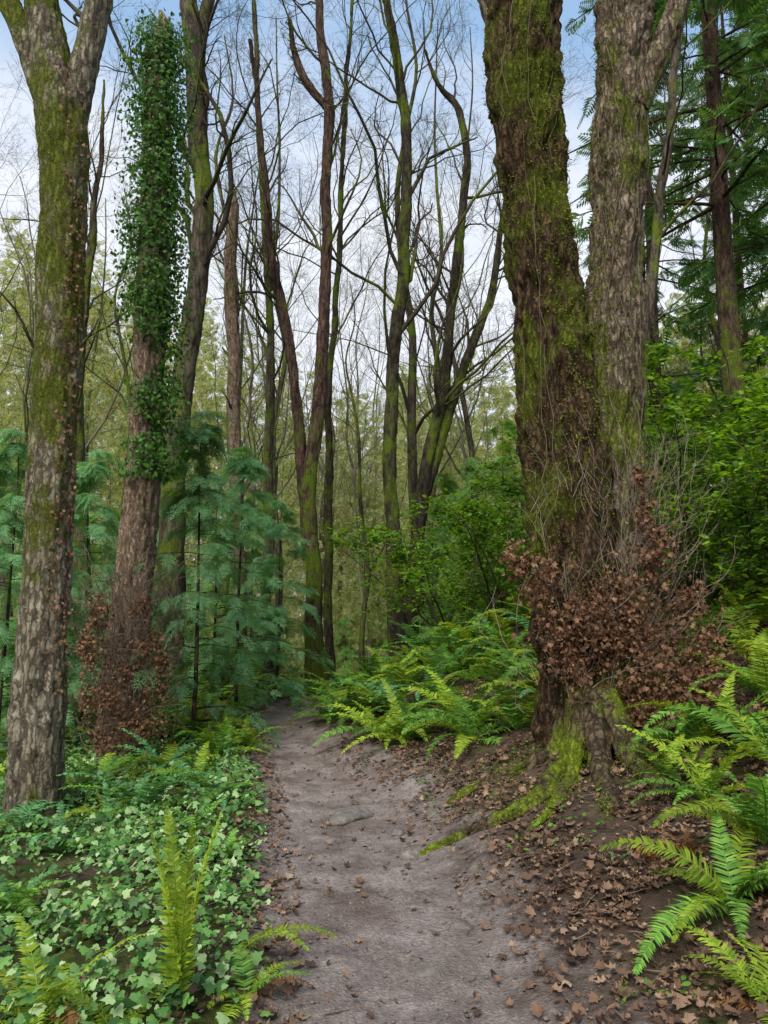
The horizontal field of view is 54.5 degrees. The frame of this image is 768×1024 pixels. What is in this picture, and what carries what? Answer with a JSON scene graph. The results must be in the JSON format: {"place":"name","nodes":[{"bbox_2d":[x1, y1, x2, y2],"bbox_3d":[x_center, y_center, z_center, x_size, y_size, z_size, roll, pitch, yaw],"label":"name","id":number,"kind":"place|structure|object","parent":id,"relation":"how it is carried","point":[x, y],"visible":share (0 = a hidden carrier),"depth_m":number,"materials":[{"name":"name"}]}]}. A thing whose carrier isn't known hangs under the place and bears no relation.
{"place":"outdoors","nodes":[
{"label":"outdoors","id":0,"kind":"place"},
{"bbox_2d":[262,695,499,1023],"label":"path","id":1,"kind":"structure","parent":0,"point":[369,931],"depth_m":4.06,"materials":[{"name":"soil"}]},
{"bbox_2d":[329,806,373,825],"bbox_3d":[-0.274,2.491,6.074,0.290,0.133,0.516,-7,-10,40],"label":"stone","id":2,"kind":"object","parent":1,"relation":"on","point":[342,816],"visible":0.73,"depth_m":5.98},
{"bbox_2d":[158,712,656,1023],"bbox_3d":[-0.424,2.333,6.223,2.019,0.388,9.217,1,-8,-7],"label":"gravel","id":3,"kind":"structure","parent":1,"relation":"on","point":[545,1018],"depth_m":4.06,"materials":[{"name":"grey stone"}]},
{"bbox_2d":[0,531,767,1023],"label":"ground","id":4,"kind":"structure","parent":0,"point":[496,1009],"depth_m":4.19,"materials":[{"name":"soil"}]},
{"bbox_2d":[0,462,24,738],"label":"cedar sapling","id":5,"kind":"object","parent":4,"relation":"on","point":[4,475],"visible":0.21,"depth_m":11.23,"materials":[{"name":"green plant"}]},
{"bbox_2d":[0,63,38,407],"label":"bare tree","id":6,"kind":"object","parent":4,"relation":"on","point":[19,265],"visible":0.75,"depth_m":24.40,"materials":[{"name":"brown plant"}]},
{"bbox_2d":[0,799,74,832],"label":"sword fern","id":7,"kind":"object","parent":4,"relation":"on","point":[13,815],"visible":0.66,"depth_m":5.52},
{"bbox_2d":[0,869,75,927],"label":"sword fern","id":8,"kind":"object","parent":4,"relation":"on","point":[22,895],"visible":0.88,"depth_m":4.02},
{"bbox_2d":[0,422,95,763],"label":"cedar sapling","id":9,"kind":"object","parent":4,"relation":"on","point":[15,526],"visible":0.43,"depth_m":8.49,"materials":[{"name":"green plant"}]},
{"bbox_2d":[0,548,100,756],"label":"cedar sapling","id":10,"kind":"object","parent":4,"relation":"on","point":[77,669],"visible":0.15,"depth_m":9.28,"materials":[{"name":"green plant"}]},
{"bbox_2d":[4,798,121,852],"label":"sword fern","id":11,"kind":"object","parent":4,"relation":"on","point":[63,845],"visible":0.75,"depth_m":5.12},
{"bbox_2d":[0,0,130,830],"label":"maple tree","id":12,"kind":"object","parent":4,"relation":"on","point":[60,78],"visible":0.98,"depth_m":6.27,"materials":[{"name":"brown plant"}]},
{"bbox_2d":[7,442,123,731],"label":"cedar sapling","id":13,"kind":"object","parent":4,"relation":"on","point":[87,470],"visible":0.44,"depth_m":10.57,"materials":[{"name":"green plant"}]},
{"bbox_2d":[0,0,149,703],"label":"bare tree","id":14,"kind":"object","parent":4,"relation":"on","point":[25,411],"visible":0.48,"depth_m":18.90,"materials":[{"name":"brown plant"}]},
{"bbox_2d":[0,914,155,1023],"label":"sword fern","id":15,"kind":"object","parent":4,"relation":"on","point":[36,981],"visible":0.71,"depth_m":2.84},
{"bbox_2d":[19,145,136,640],"bbox_3d":[-12.127,-1.784,30.696,5.870,29.402,8.253,-3,-9,20],"label":"bare tree","id":16,"kind":"object","parent":4,"relation":"on","point":[86,425],"visible":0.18,"depth_m":30.70,"materials":[{"name":"brown plant"}]},
{"bbox_2d":[0,43,178,719],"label":"bare tree","id":17,"kind":"object","parent":4,"relation":"on","point":[90,250],"visible":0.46,"depth_m":12.98,"materials":[{"name":"brown plant"}]},
{"bbox_2d":[47,781,140,829],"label":"sword fern","id":18,"kind":"object","parent":4,"relation":"on","point":[95,810],"visible":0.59,"depth_m":5.88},
{"bbox_2d":[12,157,194,585],"bbox_3d":[-7.558,-0.869,20.837,6.145,19.683,5.150,7,-11,-43],"label":"bare tree","id":19,"kind":"object","parent":4,"relation":"on","point":[124,364],"visible":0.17,"depth_m":20.19,"materials":[{"name":"brown plant"}]},
{"bbox_2d":[65,752,143,799],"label":"sword fern","id":20,"kind":"object","parent":4,"relation":"on","point":[105,770],"visible":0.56,"depth_m":6.91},
{"bbox_2d":[35,976,183,1023],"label":"sword fern","id":21,"kind":"object","parent":4,"relation":"on","point":[135,1014],"visible":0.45,"depth_m":2.70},
{"bbox_2d":[56,770,221,822],"bbox_3d":[-1.989,2.316,6.020,1.234,0.544,1.131,-3,-9,21],"label":"sword fern","id":22,"kind":"object","parent":4,"relation":"on","point":[123,789],"visible":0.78,"depth_m":5.98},
{"bbox_2d":[0,724,278,1023],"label":"ivy ground cover","id":23,"kind":"object","parent":4,"relation":"on","point":[118,1001],"visible":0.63,"depth_m":3.97,"materials":[{"name":"green plant"}]},
{"bbox_2d":[66,1,236,764],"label":"dead tree","id":24,"kind":"object","parent":4,"relation":"on","point":[121,703],"visible":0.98,"depth_m":8.72,"materials":[{"name":"green plant"}]},
{"bbox_2d":[112,727,212,782],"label":"sword fern","id":25,"kind":"object","parent":4,"relation":"on","point":[156,759],"visible":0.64,"depth_m":7.62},
{"bbox_2d":[128,797,233,843],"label":"sword fern","id":26,"kind":"object","parent":4,"relation":"on","point":[191,818],"visible":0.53,"depth_m":5.31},
{"bbox_2d":[79,0,283,704],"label":"bare tree","id":27,"kind":"object","parent":4,"relation":"on","point":[205,238],"visible":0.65,"depth_m":11.91,"materials":[{"name":"brown plant"}]},
{"bbox_2d":[148,809,221,1009],"bbox_3d":[-0.781,1.524,2.841,0.246,0.697,0.210,-2,-8,14],"label":"sword fern","id":28,"kind":"object","parent":4,"relation":"on","point":[180,959],"visible":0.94,"depth_m":2.82,"materials":[{"name":"plant"}]},
{"bbox_2d":[143,741,231,786],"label":"sword fern","id":29,"kind":"object","parent":4,"relation":"on","point":[206,768],"visible":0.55,"depth_m":7.00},
{"bbox_2d":[93,409,285,745],"bbox_3d":[-2.343,0.842,9.211,1.942,4.428,2.383,-6,-10,39],"label":"cedar sapling","id":30,"kind":"object","parent":4,"relation":"on","point":[199,437],"visible":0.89,"depth_m":9.08,"materials":[{"name":"green plant"}]},
{"bbox_2d":[147,716,270,770],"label":"sword fern","id":31,"kind":"object","parent":4,"relation":"on","point":[223,734],"visible":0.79,"depth_m":7.87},
{"bbox_2d":[153,765,272,813],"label":"sword fern","id":32,"kind":"object","parent":4,"relation":"on","point":[207,795],"visible":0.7,"depth_m":6.37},
{"bbox_2d":[221,189,247,685],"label":"dead tree","id":33,"kind":"object","parent":4,"relation":"on","point":[232,328],"visible":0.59,"depth_m":13.96,"materials":[{"name":"brown plant"}]},
{"bbox_2d":[163,439,310,727],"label":"cedar sapling","id":34,"kind":"object","parent":4,"relation":"on","point":[245,467],"visible":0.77,"depth_m":10.70,"materials":[{"name":"green plant"}]},
{"bbox_2d":[184,470,296,692],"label":"cedar sapling","id":35,"kind":"object","parent":4,"relation":"on","point":[249,570],"visible":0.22,"depth_m":13.40,"materials":[{"name":"green plant"}]},
{"bbox_2d":[176,137,306,675],"bbox_3d":[-3.833,-1.639,19.544,4.391,18.066,7.304,2,-8,-14],"label":"bare tree","id":36,"kind":"object","parent":4,"relation":"on","point":[252,435],"visible":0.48,"depth_m":19.91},
{"bbox_2d":[106,0,381,683],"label":"bare tree","id":37,"kind":"object","parent":4,"relation":"on","point":[216,158],"visible":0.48,"depth_m":18.68,"materials":[{"name":"brown plant"}]},
{"bbox_2d":[199,484,303,688],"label":"cedar sapling","id":38,"kind":"object","parent":4,"relation":"on","point":[247,499],"visible":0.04,"depth_m":16.10,"materials":[{"name":"green plant"}]},
{"bbox_2d":[212,717,291,751],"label":"sword fern","id":39,"kind":"object","parent":4,"relation":"on","point":[249,740],"visible":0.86,"depth_m":8.53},
{"bbox_2d":[207,944,315,1023],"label":"sword fern","id":40,"kind":"object","parent":4,"relation":"on","point":[252,979],"visible":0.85,"depth_m":3.09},
{"bbox_2d":[216,493,335,710],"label":"cedar sapling","id":41,"kind":"object","parent":4,"relation":"on","point":[278,531],"visible":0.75,"depth_m":12.09,"materials":[{"name":"green plant"}]},
{"bbox_2d":[180,0,379,688],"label":"bare tree","id":42,"kind":"object","parent":4,"relation":"on","point":[269,419],"visible":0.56,"depth_m":15.60,"materials":[{"name":"brown plant"}]},
{"bbox_2d":[201,49,358,644],"bbox_3d":[-3.912,-2.681,23.466,4.681,24.506,6.432,22,-23,-69],"label":"bare tree","id":43,"kind":"object","parent":4,"relation":"on","point":[245,300],"visible":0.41,"depth_m":24.40,"materials":[{"name":"brown plant"}]},
{"bbox_2d":[179,0,393,650],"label":"bare tree","id":44,"kind":"object","parent":4,"relation":"on","point":[276,462],"visible":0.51,"depth_m":22.87,"materials":[{"name":"brown plant"}]},
{"bbox_2d":[238,921,337,951],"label":"sword fern","id":45,"kind":"object","parent":4,"relation":"on","point":[283,932],"visible":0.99,"depth_m":3.46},
{"bbox_2d":[225,263,361,671],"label":"bare tree","id":46,"kind":"object","parent":4,"relation":"on","point":[281,487],"visible":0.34,"depth_m":30.55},
{"bbox_2d":[207,0,417,694],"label":"bare tree","id":47,"kind":"object","parent":4,"relation":"on","point":[306,459],"visible":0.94,"depth_m":13.81,"materials":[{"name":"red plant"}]},
{"bbox_2d":[216,0,434,682],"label":"bare tree","id":48,"kind":"object","parent":4,"relation":"on","point":[328,556],"visible":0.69,"depth_m":17.82,"materials":[{"name":"brown plant"}]},
{"bbox_2d":[283,687,375,724],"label":"sword fern","id":49,"kind":"object","parent":4,"relation":"on","point":[326,716],"visible":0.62,"depth_m":9.86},
{"bbox_2d":[254,145,418,650],"bbox_3d":[-1.873,-3.465,31.136,7.515,26.772,5.345,-2,-8,12],"label":"bare tree","id":50,"kind":"object","parent":4,"relation":"on","point":[321,524],"visible":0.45,"depth_m":30.71,"materials":[{"name":"brown plant"}]},
{"bbox_2d":[286,242,432,671],"bbox_3d":[-0.642,-0.851,25.798,5.406,17.315,4.531,-1,-8,6],"label":"bare tree","id":51,"kind":"object","parent":4,"relation":"on","point":[364,606],"visible":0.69,"depth_m":24.89,"materials":[{"name":"brown plant"}]},
{"bbox_2d":[297,201,428,674],"bbox_3d":[-0.520,-2.072,27.683,5.541,20.838,4.485,-1,-8,5],"label":"bare tree","id":52,"kind":"object","parent":4,"relation":"on","point":[367,642],"visible":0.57,"depth_m":27.33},
{"bbox_2d":[318,282,419,650],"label":"bare tree","id":53,"kind":"object","parent":4,"relation":"on","point":[374,508],"visible":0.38,"depth_m":33.79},
{"bbox_2d":[323,232,422,670],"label":"bare tree","id":54,"kind":"object","parent":4,"relation":"on","point":[352,467],"visible":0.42,"depth_m":35.10,"materials":[{"name":"brown plant"}]},
{"bbox_2d":[322,700,428,749],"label":"sword fern","id":55,"kind":"object","parent":4,"relation":"on","point":[356,715],"visible":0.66,"depth_m":8.42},
{"bbox_2d":[249,0,512,634],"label":"bare tree","id":56,"kind":"object","parent":4,"relation":"on","point":[412,429],"visible":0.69,"depth_m":17.42,"materials":[{"name":"brown plant"}]},
{"bbox_2d":[173,0,592,664],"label":"bare tree","id":57,"kind":"object","parent":4,"relation":"on","point":[405,270],"visible":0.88,"depth_m":15.07,"materials":[{"name":"brown plant"}]},
{"bbox_2d":[0,215,767,734],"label":"wood","id":58,"kind":"object","parent":4,"relation":"on","point":[350,601],"visible":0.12,"depth_m":36.30,"materials":[{"name":"green plant"}]},
{"bbox_2d":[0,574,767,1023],"bbox_3d":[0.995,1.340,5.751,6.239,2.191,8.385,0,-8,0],"label":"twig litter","id":59,"kind":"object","parent":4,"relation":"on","point":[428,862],"visible":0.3,"depth_m":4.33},
{"bbox_2d":[2,573,767,1023],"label":"leaf litter","id":60,"kind":"object","parent":4,"relation":"on","point":[680,999],"visible":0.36,"depth_m":4.04,"materials":[{"name":"plant"}]},
{"bbox_2d":[340,678,442,753],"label":"sword fern","id":61,"kind":"object","parent":4,"relation":"on","point":[399,710],"visible":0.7,"depth_m":8.09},
{"bbox_2d":[332,681,454,725],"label":"sword fern","id":62,"kind":"object","parent":4,"relation":"on","point":[382,699],"visible":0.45,"depth_m":9.10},
{"bbox_2d":[363,663,434,687],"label":"sword fern","id":63,"kind":"object","parent":4,"relation":"on","point":[418,673],"visible":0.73,"depth_m":10.05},
{"bbox_2d":[305,0,513,607],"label":"bare tree","id":64,"kind":"object","parent":4,"relation":"on","point":[439,213],"visible":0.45,"depth_m":24.90,"materials":[{"name":"brown plant"}]},
{"bbox_2d":[376,497,462,664],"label":"cedar sapling","id":65,"kind":"object","parent":4,"relation":"on","point":[442,531],"visible":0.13,"depth_m":16.84,"materials":[{"name":"green plant"}]},
{"bbox_2d":[376,639,478,700],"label":"sword fern","id":66,"kind":"object","parent":4,"relation":"on","point":[432,666],"visible":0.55,"depth_m":9.34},
{"bbox_2d":[327,498,528,635],"bbox_3d":[0.951,1.101,12.352,3.938,2.737,3.119,4,-9,-27],"label":"leafy bush","id":67,"kind":"object","parent":4,"relation":"on","point":[374,535],"visible":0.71,"depth_m":12.37,"materials":[{"name":"green plant"}]},
{"bbox_2d":[379,618,476,656],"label":"sword fern","id":68,"kind":"object","parent":4,"relation":"on","point":[444,639],"visible":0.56,"depth_m":10.63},
{"bbox_2d":[354,0,513,617],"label":"bare tree","id":69,"kind":"object","parent":4,"relation":"on","point":[466,421],"visible":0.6,"depth_m":20.21,"materials":[{"name":"brown plant"}]},
{"bbox_2d":[405,626,484,676],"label":"sword fern","id":70,"kind":"object","parent":4,"relation":"on","point":[459,662],"visible":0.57,"depth_m":9.87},
{"bbox_2d":[379,681,528,733],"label":"sword fern","id":71,"kind":"object","parent":4,"relation":"on","point":[443,717],"visible":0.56,"depth_m":7.78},
{"bbox_2d":[398,669,516,733],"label":"sword fern","id":72,"kind":"object","parent":4,"relation":"on","point":[441,699],"visible":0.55,"depth_m":8.34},
{"bbox_2d":[426,466,491,629],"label":"cedar sapling","id":73,"kind":"object","parent":4,"relation":"on","point":[450,486],"visible":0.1,"depth_m":20.58,"materials":[{"name":"green plant"}]},
{"bbox_2d":[398,689,524,760],"bbox_3d":[1.013,2.078,7.320,1.489,0.610,1.335,-4,-9,25],"label":"sword fern","id":74,"kind":"object","parent":4,"relation":"on","point":[473,726],"visible":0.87,"depth_m":7.35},
{"bbox_2d":[411,454,513,632],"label":"cedar sapling","id":75,"kind":"object","parent":4,"relation":"on","point":[470,470],"visible":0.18,"depth_m":14.91,"materials":[{"name":"green plant"}]},
{"bbox_2d":[413,477,537,628],"bbox_3d":[1.790,0.678,11.030,2.712,2.380,3.424,-1,-8,6],"label":"leafy bush","id":76,"kind":"object","parent":4,"relation":"on","point":[473,510],"visible":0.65,"depth_m":10.75,"materials":[{"name":"green plant"}]},
{"bbox_2d":[416,477,534,624],"bbox_3d":[2.169,0.759,13.455,4.007,3.074,2.738,-5,-10,33],"label":"leafy shrub","id":77,"kind":"object","parent":4,"relation":"on","point":[452,551],"visible":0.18,"depth_m":13.68,"materials":[{"name":"green plant"}]},
{"bbox_2d":[383,0,588,647],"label":"bare tree","id":78,"kind":"object","parent":4,"relation":"on","point":[446,402],"visible":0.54,"depth_m":16.06,"materials":[{"name":"brown plant"}]},
{"bbox_2d":[450,612,530,658],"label":"sword fern","id":79,"kind":"object","parent":4,"relation":"on","point":[495,635],"visible":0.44,"depth_m":9.45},
{"bbox_2d":[448,410,535,611],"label":"cedar sapling","id":80,"kind":"object","parent":4,"relation":"on","point":[511,426],"visible":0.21,"depth_m":14.30,"materials":[{"name":"green plant"}]},
{"bbox_2d":[451,640,539,695],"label":"sword fern","id":81,"kind":"object","parent":4,"relation":"on","point":[529,656],"visible":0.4,"depth_m":8.57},
{"bbox_2d":[457,670,534,729],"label":"sword fern","id":82,"kind":"object","parent":4,"relation":"on","point":[516,716],"visible":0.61,"depth_m":7.27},
{"bbox_2d":[389,623,746,1002],"bbox_3d":[2.004,1.539,5.853,4.010,1.611,6.037,0,-8,0],"label":"seedling cover","id":83,"kind":"object","parent":4,"relation":"on","point":[685,983],"visible":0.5,"depth_m":4.64,"materials":[{"name":"green plant"}]},
{"bbox_2d":[453,397,723,585],"bbox_3d":[3.140,-0.016,10.944,3.872,3.114,3.453,-7,-11,40],"label":"leafy bush","id":84,"kind":"object","parent":4,"relation":"on","point":[508,491],"visible":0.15,"depth_m":11.25,"materials":[{"name":"green plant"}]},
{"bbox_2d":[418,0,759,855],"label":"maple tree","id":85,"kind":"object","parent":4,"relation":"on","point":[602,640],"visible":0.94,"depth_m":6.45,"materials":[{"name":"brown plant"}]},
{"bbox_2d":[619,734,704,780],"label":"sword fern","id":86,"kind":"object","parent":4,"relation":"on","point":[667,769],"visible":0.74,"depth_m":5.03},
{"bbox_2d":[573,0,755,522],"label":"fir tree","id":87,"kind":"object","parent":4,"relation":"on","point":[674,389],"visible":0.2,"depth_m":23.13,"materials":[{"name":"green plant"}]},
{"bbox_2d":[564,0,767,505],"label":"fir tree","id":88,"kind":"object","parent":4,"relation":"on","point":[715,107],"visible":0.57,"depth_m":14.41,"materials":[{"name":"green plant"}]},
{"bbox_2d":[568,0,767,458],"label":"bare tree","id":89,"kind":"object","parent":4,"relation":"on","point":[658,233],"visible":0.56,"depth_m":12.72,"materials":[{"name":"brown plant"}]},
{"bbox_2d":[599,810,767,975],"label":"sword fern","id":90,"kind":"object","parent":4,"relation":"on","point":[748,881],"visible":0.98,"depth_m":3.43,"materials":[{"name":"plant"}]},
{"bbox_2d":[615,724,767,828],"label":"sword fern","id":91,"kind":"object","parent":4,"relation":"on","point":[701,777],"visible":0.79,"depth_m":4.58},
{"bbox_2d":[618,671,767,734],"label":"sword fern","id":92,"kind":"object","parent":4,"relation":"on","point":[723,697],"visible":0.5,"depth_m":5.50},
{"bbox_2d":[631,698,762,759],"bbox_3d":[2.217,1.533,5.342,1.006,0.386,0.883,4,-9,-29],"label":"sword fern","id":93,"kind":"object","parent":4,"relation":"on","point":[689,730],"visible":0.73,"depth_m":5.37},
{"bbox_2d":[642,370,767,620],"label":"leafy bush","id":94,"kind":"object","parent":4,"relation":"on","point":[760,419],"visible":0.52,"depth_m":7.57,"materials":[{"name":"green plant"}]},
{"bbox_2d":[642,330,767,540],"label":"leafy bush","id":95,"kind":"object","parent":4,"relation":"on","point":[750,351],"visible":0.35,"depth_m":10.41,"materials":[{"name":"green plant"}]},
{"bbox_2d":[648,687,767,768],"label":"sword fern","id":96,"kind":"object","parent":4,"relation":"on","point":[722,722],"visible":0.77,"depth_m":5.01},
{"bbox_2d":[649,0,767,351],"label":"fir tree","id":97,"kind":"object","parent":4,"relation":"on","point":[760,285],"visible":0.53,"depth_m":18.09,"materials":[{"name":"green plant"}]},
{"bbox_2d":[651,769,767,844],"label":"sword fern","id":98,"kind":"object","parent":4,"relation":"on","point":[756,821],"visible":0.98,"depth_m":3.75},
{"bbox_2d":[655,483,767,618],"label":"leafy shrub","id":99,"kind":"object","parent":4,"relation":"on","point":[708,600],"visible":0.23,"depth_m":8.32,"materials":[{"name":"green plant"}]},
{"bbox_2d":[657,27,766,462],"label":"conifer tree","id":100,"kind":"object","parent":4,"relation":"on","point":[712,317],"visible":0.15,"depth_m":25.63,"materials":[{"name":"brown plant"}]},
{"bbox_2d":[659,389,767,571],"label":"leafy shrub","id":101,"kind":"object","parent":4,"relation":"on","point":[726,400],"visible":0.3,"depth_m":9.21,"materials":[{"name":"green plant"}]},
{"bbox_2d":[663,0,767,478],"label":"fir tree","id":102,"kind":"object","parent":4,"relation":"on","point":[729,88],"visible":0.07,"depth_m":29.28,"materials":[{"name":"green plant"}]},
{"bbox_2d":[666,584,767,675],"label":"sword fern","id":103,"kind":"object","parent":4,"relation":"on","point":[718,602],"visible":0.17,"depth_m":7.01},
{"bbox_2d":[669,923,767,1023],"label":"sword fern","id":104,"kind":"object","parent":4,"relation":"on","point":[762,982],"visible":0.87,"depth_m":2.75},
{"bbox_2d":[671,350,767,618],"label":"leafy shrub","id":105,"kind":"object","parent":4,"relation":"on","point":[753,528],"visible":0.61,"depth_m":7.71,"materials":[{"name":"green plant"}]},
{"bbox_2d":[681,633,767,703],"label":"sword fern","id":106,"kind":"object","parent":4,"relation":"on","point":[759,680],"visible":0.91,"depth_m":5.91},
{"bbox_2d":[682,574,767,664],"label":"sword fern","id":107,"kind":"object","parent":4,"relation":"on","point":[742,642],"visible":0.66,"depth_m":6.90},
{"bbox_2d":[695,584,767,640],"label":"sword fern","id":108,"kind":"object","parent":4,"relation":"on","point":[761,615],"visible":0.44,"depth_m":7.57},
{"bbox_2d":[701,0,767,378],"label":"fir tree","id":109,"kind":"object","parent":4,"relation":"on","point":[756,318],"visible":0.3,"depth_m":24.74,"materials":[{"name":"green plant"}]},
{"bbox_2d":[0,0,767,622],"label":"sky","id":110,"kind":"structure","parent":0,"point":[571,8],"materials":[{"name":"white"}]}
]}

